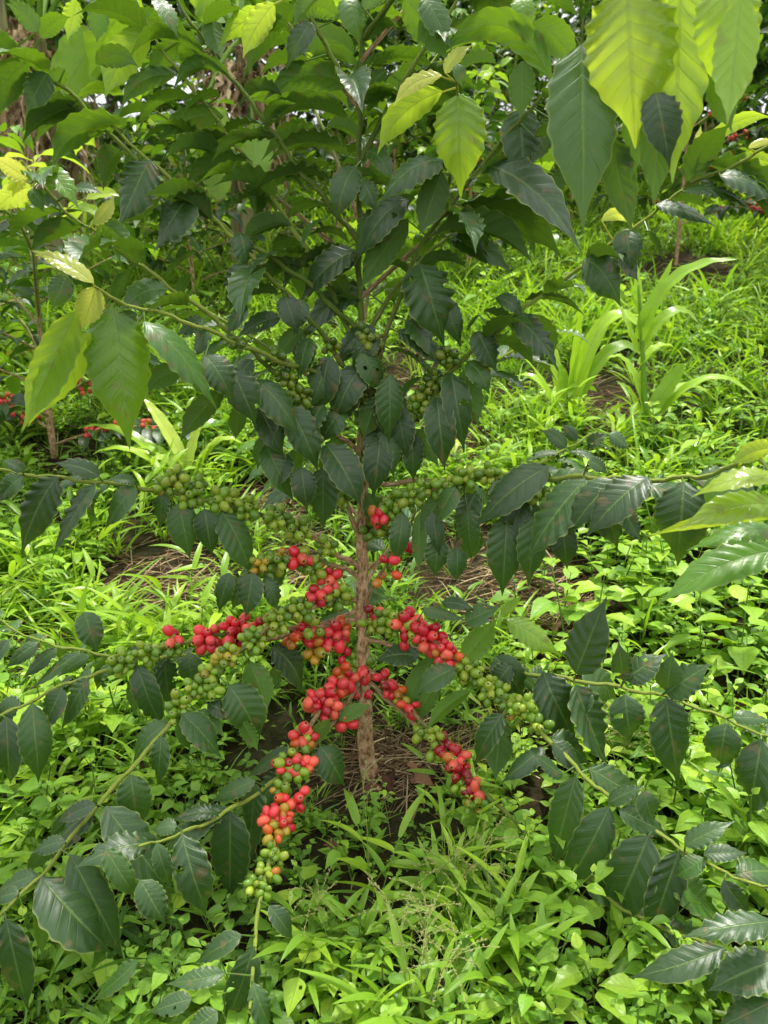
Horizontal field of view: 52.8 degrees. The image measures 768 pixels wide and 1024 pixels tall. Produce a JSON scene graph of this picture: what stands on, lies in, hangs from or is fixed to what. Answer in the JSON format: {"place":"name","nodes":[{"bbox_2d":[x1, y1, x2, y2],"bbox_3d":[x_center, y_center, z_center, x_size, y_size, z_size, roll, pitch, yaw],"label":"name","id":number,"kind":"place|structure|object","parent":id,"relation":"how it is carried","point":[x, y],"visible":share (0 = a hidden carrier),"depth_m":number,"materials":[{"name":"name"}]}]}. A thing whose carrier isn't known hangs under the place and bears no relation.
{"place":"outdoors","nodes":[
{"label":"outdoors","id":0,"kind":"place"},
{"bbox_2d":[0,122,767,1023],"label":"ground","id":1,"kind":"structure","parent":0,"point":[272,734],"depth_m":2.12,"materials":[{"name":"green plant"}]},
{"bbox_2d":[0,0,34,238],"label":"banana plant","id":2,"kind":"object","parent":1,"relation":"on","point":[6,21],"visible":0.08,"depth_m":5.85,"materials":[{"name":"green plant"}]},
{"bbox_2d":[18,905,33,941],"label":"weed plant","id":3,"kind":"object","parent":1,"relation":"on","point":[22,911],"visible":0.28,"depth_m":1.26,"materials":[{"name":"green plant"}]},
{"bbox_2d":[0,108,77,371],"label":"coffee bush","id":4,"kind":"object","parent":1,"relation":"on","point":[5,142],"visible":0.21,"depth_m":3.55,"materials":[{"name":"green plant"}]},
{"bbox_2d":[0,559,91,650],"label":"grass clump","id":5,"kind":"object","parent":1,"relation":"on","point":[35,612],"visible":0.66,"depth_m":2.08,"materials":[{"name":"green plant"}]},
{"bbox_2d":[10,1,89,41],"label":"tree","id":6,"kind":"object","parent":1,"relation":"on","point":[59,7],"visible":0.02,"depth_m":10.43,"materials":[{"name":"green plant"}]},
{"bbox_2d":[7,0,137,188],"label":"coffee bush","id":7,"kind":"object","parent":1,"relation":"on","point":[100,76],"visible":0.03,"depth_m":7.04,"materials":[{"name":"green plant"}]},
{"bbox_2d":[50,566,130,668],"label":"grass plant","id":8,"kind":"object","parent":1,"relation":"on","point":[67,619],"visible":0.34,"depth_m":1.84,"materials":[{"name":"green plant"}]},
{"bbox_2d":[7,0,179,159],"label":"coffee bush","id":9,"kind":"object","parent":1,"relation":"on","point":[152,42],"visible":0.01,"depth_m":9.41,"materials":[{"name":"green plant"}]},
{"bbox_2d":[5,0,192,201],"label":"coffee bush","id":10,"kind":"object","parent":1,"relation":"on","point":[105,106],"visible":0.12,"depth_m":6.35,"materials":[{"name":"green plant"}]},
{"bbox_2d":[0,0,202,281],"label":"banana plant","id":11,"kind":"object","parent":1,"relation":"on","point":[43,143],"visible":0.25,"depth_m":4.78,"materials":[{"name":"green plant"}]},
{"bbox_2d":[87,1,118,113],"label":"tree","id":12,"kind":"object","parent":1,"relation":"on","point":[109,102],"depth_m":15.68,"materials":[{"name":"grey plant"}]},
{"bbox_2d":[64,926,151,1001],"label":"weed plant","id":13,"kind":"object","parent":1,"relation":"on","point":[100,975],"visible":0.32,"depth_m":1.18,"materials":[{"name":"green plant"}]},
{"bbox_2d":[0,132,226,457],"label":"coffee bush","id":14,"kind":"object","parent":1,"relation":"on","point":[15,285],"visible":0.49,"depth_m":2.89,"materials":[{"name":"green plant"}]},
{"bbox_2d":[77,0,234,140],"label":"tree","id":15,"kind":"object","parent":1,"relation":"on","point":[231,58],"depth_m":11.54,"materials":[{"name":"green plant"}]},
{"bbox_2d":[78,399,243,476],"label":"maize plant","id":16,"kind":"object","parent":1,"relation":"on","point":[167,429],"visible":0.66,"depth_m":2.69,"materials":[{"name":"green plant"}]},
{"bbox_2d":[80,20,267,225],"bbox_3d":[-1.525,-2.620,5.498,1.397,1.498,1.073,0,15,0],"label":"coffee bush","id":17,"kind":"object","parent":1,"relation":"on","point":[130,135],"visible":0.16,"depth_m":5.46,"materials":[{"name":"green plant"}]},
{"bbox_2d":[87,98,265,293],"bbox_3d":[-1.185,-1.785,4.550,1.142,1.128,1.092,7,16,24],"label":"coffee bush","id":18,"kind":"object","parent":1,"relation":"on","point":[174,159],"visible":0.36,"depth_m":4.52,"materials":[{"name":"green plant"}]},
{"bbox_2d":[141,0,233,51],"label":"tree","id":19,"kind":"object","parent":1,"relation":"on","point":[147,2],"visible":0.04,"depth_m":9.61,"materials":[{"name":"green plant"}]},
{"bbox_2d":[171,869,206,917],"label":"weed plant","id":20,"kind":"object","parent":1,"relation":"on","point":[178,901],"visible":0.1,"depth_m":1.31,"materials":[{"name":"green plant"}]},
{"bbox_2d":[180,962,226,1023],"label":"weed plant","id":21,"kind":"object","parent":1,"relation":"on","point":[185,969],"visible":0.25,"depth_m":1.15,"materials":[{"name":"green plant"}]},
{"bbox_2d":[50,0,371,265],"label":"banana plant","id":22,"kind":"object","parent":1,"relation":"on","point":[70,56],"visible":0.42,"depth_m":4.71,"materials":[{"name":"green plant"}]},
{"bbox_2d":[147,0,296,119],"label":"coffee bush","id":23,"kind":"object","parent":1,"relation":"on","point":[193,19],"visible":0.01,"depth_m":8.89,"materials":[{"name":"green plant"}]},
{"bbox_2d":[144,1,328,165],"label":"coffee bush","id":24,"kind":"object","parent":1,"relation":"on","point":[201,42],"visible":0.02,"depth_m":7.04,"materials":[{"name":"green plant"}]},
{"bbox_2d":[270,941,340,1023],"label":"weed plant","id":25,"kind":"object","parent":1,"relation":"on","point":[293,992],"visible":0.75,"depth_m":1.13,"materials":[{"name":"green plant"}]},
{"bbox_2d":[277,860,333,928],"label":"weed plant","id":26,"kind":"object","parent":1,"relation":"on","point":[291,896],"visible":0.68,"depth_m":1.28,"materials":[{"name":"green plant"}]},
{"bbox_2d":[226,3,403,148],"bbox_3d":[-0.563,-7.067,10.772,3.773,4.065,3.689,-7,17,-24],"label":"tree","id":27,"kind":"object","parent":1,"relation":"on","point":[342,66],"visible":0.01,"depth_m":10.73,"materials":[{"name":"green plant"}]},
{"bbox_2d":[239,866,419,984],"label":"grass clump","id":28,"kind":"object","parent":1,"relation":"on","point":[309,940],"visible":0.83,"depth_m":1.18,"materials":[{"name":"green plant"}]},
{"bbox_2d":[253,0,409,138],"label":"coffee bush","id":29,"kind":"object","parent":1,"relation":"on","point":[255,65],"visible":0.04,"depth_m":8.67,"materials":[{"name":"green plant"}]},
{"bbox_2d":[284,582,386,638],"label":"grass clump","id":30,"kind":"object","parent":1,"relation":"on","point":[291,586],"visible":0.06,"depth_m":2.04,"materials":[{"name":"green plant"}]},
{"bbox_2d":[274,17,415,236],"bbox_3d":[-0.366,-2.670,5.499,1.298,1.590,1.141,8,17,26],"label":"coffee bush","id":31,"kind":"object","parent":1,"relation":"on","point":[326,155],"visible":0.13,"depth_m":5.49,"materials":[{"name":"green plant"}]},
{"bbox_2d":[280,0,424,172],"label":"coffee bush","id":32,"kind":"object","parent":1,"relation":"on","point":[310,117],"visible":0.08,"depth_m":7.16,"materials":[{"name":"green plant"}]},
{"bbox_2d":[331,977,389,1023],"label":"weed plant","id":33,"kind":"object","parent":1,"relation":"on","point":[346,1010],"visible":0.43,"depth_m":1.08,"materials":[{"name":"green plant"}]},
{"bbox_2d":[361,783,383,793],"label":"dead leaf","id":34,"kind":"object","parent":1,"relation":"on","point":[367,787],"visible":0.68,"depth_m":1.54,"materials":[{"name":"brown plant"}]},
{"bbox_2d":[5,254,747,841],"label":"straw litter","id":35,"kind":"object","parent":1,"relation":"on","point":[399,754],"visible":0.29,"depth_m":2.12,"materials":[{"name":"brown plant"}]},
{"bbox_2d":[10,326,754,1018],"bbox_3d":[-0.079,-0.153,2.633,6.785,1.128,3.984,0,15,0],"label":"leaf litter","id":36,"kind":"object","parent":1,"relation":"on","point":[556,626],"visible":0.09,"depth_m":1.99,"materials":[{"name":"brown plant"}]},
{"bbox_2d":[0,0,767,1023],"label":"coffee shrub","id":37,"kind":"object","parent":1,"relation":"on","point":[642,68],"visible":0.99,"depth_m":1.25,"materials":[{"name":"green plant"}]},
{"bbox_2d":[0,112,767,1023],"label":"leafy weeds","id":38,"kind":"object","parent":1,"relation":"on","point":[690,998],"visible":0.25,"depth_m":1.48,"materials":[{"name":"green plant"}]},
{"bbox_2d":[0,102,767,1023],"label":"short grass","id":39,"kind":"structure","parent":1,"relation":"on","point":[152,632],"depth_m":2.32,"materials":[{"name":"green plant"}]},
{"bbox_2d":[317,755,451,916],"bbox_3d":[-0.007,0.559,1.312,0.269,0.234,0.268,14,20,42],"label":"grass clump","id":40,"kind":"object","parent":1,"relation":"on","point":[374,843],"visible":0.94,"depth_m":1.34,"materials":[{"name":"green plant"}]},
{"bbox_2d":[375,775,393,793],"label":"dead leaf","id":41,"kind":"object","parent":1,"relation":"on","point":[388,787],"visible":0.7,"depth_m":1.55,"materials":[{"name":"brown plant"}]},
{"bbox_2d":[383,768,394,785],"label":"dead leaf","id":42,"kind":"object","parent":1,"relation":"on","point":[391,775],"visible":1,"depth_m":1.56,"materials":[{"name":"brown plant"}]},
{"bbox_2d":[293,871,498,1023],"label":"grass clump","id":43,"kind":"object","parent":1,"relation":"on","point":[374,1017],"visible":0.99,"depth_m":1.10,"materials":[{"name":"green plant"}]},
{"bbox_2d":[308,0,489,174],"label":"coffee bush","id":44,"kind":"object","parent":1,"relation":"on","point":[420,138],"visible":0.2,"depth_m":6.94,"materials":[{"name":"green plant"}]},
{"bbox_2d":[402,762,419,774],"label":"dead leaf","id":45,"kind":"object","parent":1,"relation":"on","point":[411,765],"visible":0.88,"depth_m":1.58,"materials":[{"name":"brown plant"}]},
{"bbox_2d":[410,774,432,785],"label":"dead leaf","id":46,"kind":"object","parent":1,"relation":"on","point":[423,779],"visible":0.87,"depth_m":1.54,"materials":[{"name":"brown plant"}]},
{"bbox_2d":[382,824,502,951],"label":"grass clump","id":47,"kind":"object","parent":1,"relation":"on","point":[440,874],"visible":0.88,"depth_m":1.26,"materials":[{"name":"green plant"}]},
{"bbox_2d":[397,0,540,128],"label":"coffee bush","id":48,"kind":"object","parent":1,"relation":"on","point":[431,119],"visible":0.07,"depth_m":9.39,"materials":[{"name":"green plant"}]},
{"bbox_2d":[383,57,558,276],"bbox_3d":[0.567,-2.171,4.906,0.919,1.338,1.052,-13,19,-39],"label":"coffee bush","id":49,"kind":"object","parent":1,"relation":"on","point":[492,92],"visible":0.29,"depth_m":4.79,"materials":[{"name":"green plant"}]},
{"bbox_2d":[448,991,505,1023],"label":"weed plant","id":50,"kind":"object","parent":1,"relation":"on","point":[495,1007],"visible":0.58,"depth_m":1.08,"materials":[{"name":"green plant"}]},
{"bbox_2d":[401,0,582,177],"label":"coffee bush","id":51,"kind":"object","parent":1,"relation":"on","point":[539,5],"visible":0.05,"depth_m":7.07,"materials":[{"name":"green plant"}]},
{"bbox_2d":[402,0,592,118],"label":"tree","id":52,"kind":"object","parent":1,"relation":"on","point":[495,56],"visible":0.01,"depth_m":11.66,"materials":[{"name":"green plant"}]},
{"bbox_2d":[430,814,576,1004],"bbox_3d":[0.182,0.614,1.190,0.276,0.204,0.239,-14,20,-42],"label":"grass clump","id":53,"kind":"object","parent":1,"relation":"on","point":[477,931],"visible":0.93,"depth_m":1.17,"materials":[{"name":"green plant"}]},
{"bbox_2d":[444,3,577,211],"bbox_3d":[0.858,-2.863,5.735,1.188,1.696,1.001,7,16,23],"label":"coffee bush","id":54,"kind":"object","parent":1,"relation":"on","point":[509,64],"visible":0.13,"depth_m":5.73,"materials":[{"name":"green plant"}]},
{"bbox_2d":[497,954,571,1023],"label":"weed plant","id":55,"kind":"object","parent":1,"relation":"on","point":[517,1012],"visible":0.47,"depth_m":1.10,"materials":[{"name":"green plant"}]},
{"bbox_2d":[534,557,560,592],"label":"weed plant","id":56,"kind":"object","parent":1,"relation":"on","point":[548,561],"visible":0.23,"depth_m":2.15,"materials":[{"name":"green plant"}]},
{"bbox_2d":[525,982,571,1023],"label":"weed plant","id":57,"kind":"object","parent":1,"relation":"on","point":[562,1003],"visible":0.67,"depth_m":1.08,"materials":[{"name":"green plant"}]},
{"bbox_2d":[544,566,605,625],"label":"weed plant","id":58,"kind":"object","parent":1,"relation":"on","point":[571,572],"visible":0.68,"depth_m":1.98,"materials":[{"name":"green plant"}]},
{"bbox_2d":[512,301,652,421],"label":"maize plant","id":59,"kind":"object","parent":1,"relation":"on","point":[586,362],"visible":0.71,"depth_m":3.06,"materials":[{"name":"green plant"}]},
{"bbox_2d":[492,0,675,220],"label":"coffee bush","id":60,"kind":"object","parent":1,"relation":"on","point":[586,8],"visible":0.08,"depth_m":6.17,"materials":[{"name":"green plant"}]},
{"bbox_2d":[552,932,628,1023],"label":"weed plant","id":61,"kind":"object","parent":1,"relation":"on","point":[568,975],"visible":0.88,"depth_m":1.09,"materials":[{"name":"green plant"}]},
{"bbox_2d":[565,568,634,626],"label":"weed plant","id":62,"kind":"object","parent":1,"relation":"on","point":[587,605],"visible":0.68,"depth_m":1.90,"materials":[{"name":"green plant"}]},
{"bbox_2d":[591,540,649,608],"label":"weed plant","id":63,"kind":"object","parent":1,"relation":"on","point":[624,549],"visible":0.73,"depth_m":2.07,"materials":[{"name":"green plant"}]},
{"bbox_2d":[545,703,695,812],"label":"grass clump","id":64,"kind":"object","parent":1,"relation":"on","point":[639,782],"visible":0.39,"depth_m":1.43,"materials":[{"name":"green plant"}]},
{"bbox_2d":[597,961,674,1023],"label":"weed plant","id":65,"kind":"object","parent":1,"relation":"on","point":[621,983],"visible":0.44,"depth_m":1.10,"materials":[{"name":"green plant"}]},
{"bbox_2d":[609,563,671,645],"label":"weed plant","id":66,"kind":"object","parent":1,"relation":"on","point":[642,602],"visible":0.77,"depth_m":1.95,"materials":[{"name":"green plant"}]},
{"bbox_2d":[606,682,692,758],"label":"weed plant","id":67,"kind":"object","parent":1,"relation":"on","point":[650,707],"visible":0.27,"depth_m":1.55,"materials":[{"name":"green plant"}]},
{"bbox_2d":[638,535,693,602],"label":"weed plant","id":68,"kind":"object","parent":1,"relation":"on","point":[680,568],"visible":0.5,"depth_m":2.08,"materials":[{"name":"green plant"}]},
{"bbox_2d":[568,0,767,154],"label":"tree","id":69,"kind":"object","parent":1,"relation":"on","point":[764,72],"depth_m":8.80,"materials":[{"name":"green plant"}]},
{"bbox_2d":[594,26,767,265],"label":"coffee bush","id":70,"kind":"object","parent":1,"relation":"on","point":[680,180],"visible":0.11,"depth_m":5.28,"materials":[{"name":"green plant"}]},
{"bbox_2d":[607,257,760,437],"bbox_3d":[1.108,-0.579,2.849,0.624,0.682,0.253,0,15,0],"label":"maize plant","id":71,"kind":"object","parent":1,"relation":"on","point":[648,327],"visible":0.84,"depth_m":2.89,"materials":[{"name":"green plant"}]},
{"bbox_2d":[659,591,734,676],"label":"weed plant","id":72,"kind":"object","parent":1,"relation":"on","point":[683,601],"visible":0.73,"depth_m":1.83,"materials":[{"name":"green plant"}]},
{"bbox_2d":[654,247,767,331],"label":"grass clump","id":73,"kind":"object","parent":1,"relation":"on","point":[704,285],"visible":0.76,"depth_m":3.95,"materials":[{"name":"green plant"}]},
{"bbox_2d":[692,584,755,630],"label":"weed plant","id":74,"kind":"object","parent":1,"relation":"on","point":[713,591],"visible":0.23,"depth_m":2.03,"materials":[{"name":"green plant"}]},
{"bbox_2d":[695,578,767,691],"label":"weed plant","id":75,"kind":"object","parent":1,"relation":"on","point":[744,657],"visible":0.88,"depth_m":1.76,"materials":[{"name":"green plant"}]},
{"bbox_2d":[704,45,767,220],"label":"coffee bush","id":76,"kind":"object","parent":1,"relation":"on","point":[724,209],"visible":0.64,"depth_m":5.02,"materials":[{"name":"green plant"}]},
{"bbox_2d":[728,703,767,771],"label":"weed plant","id":77,"kind":"object","parent":1,"relation":"on","point":[759,709],"visible":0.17,"depth_m":1.49,"materials":[{"name":"green plant"}]},
{"bbox_2d":[732,569,767,638],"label":"weed plant","id":78,"kind":"object","parent":1,"relation":"on","point":[765,593],"visible":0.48,"depth_m":1.98,"materials":[{"name":"green plant"}]},
{"bbox_2d":[323,0,481,150],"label":"coffee bush","id":79,"kind":"object","parent":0,"point":[465,4],"visible":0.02,"depth_m":8.91,"materials":[{"name":"green plant"}]},
{"bbox_2d":[84,1,767,124],"label":"sky","id":80,"kind":"structure","parent":0,"point":[101,99],"materials":[{"name":"white"}]},
{"bbox_2d":[563,6,591,37],"bbox_3d":[3.715,-9.820,13.796,4.333,5.515,4.648,-14,21,-43],"label":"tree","id":81,"kind":"object","parent":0,"point":[576,18],"visible":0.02,"depth_m":14.80,"materials":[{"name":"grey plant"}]},
{"bbox_2d":[559,0,639,163],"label":"tree","id":82,"kind":"object","parent":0,"point":[590,15],"visible":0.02,"depth_m":10.10,"materials":[{"name":"green plant"}]},
{"bbox_2d":[540,0,717,134],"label":"coffee bush","id":83,"kind":"object","parent":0,"point":[695,128],"visible":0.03,"depth_m":9.31,"materials":[{"name":"green plant"}]},
{"bbox_2d":[542,0,738,172],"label":"coffee bush","id":84,"kind":"object","parent":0,"point":[592,2],"visible":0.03,"depth_m":6.93,"materials":[{"name":"green plant"}]},
{"bbox_2d":[678,0,767,173],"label":"coffee bush","id":85,"kind":"object","parent":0,"point":[764,42],"visible":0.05,"depth_m":7.15,"materials":[{"name":"green plant"}]},
{"bbox_2d":[703,0,767,137],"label":"coffee bush","id":86,"kind":"object","parent":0,"point":[756,72],"visible":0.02,"depth_m":9.00,"materials":[{"name":"green plant"}]},
{"bbox_2d":[709,1,767,146],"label":"coffee bush","id":87,"kind":"object","parent":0,"point":[756,79],"visible":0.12,"depth_m":7.29,"materials":[{"name":"green plant"}]}
]}

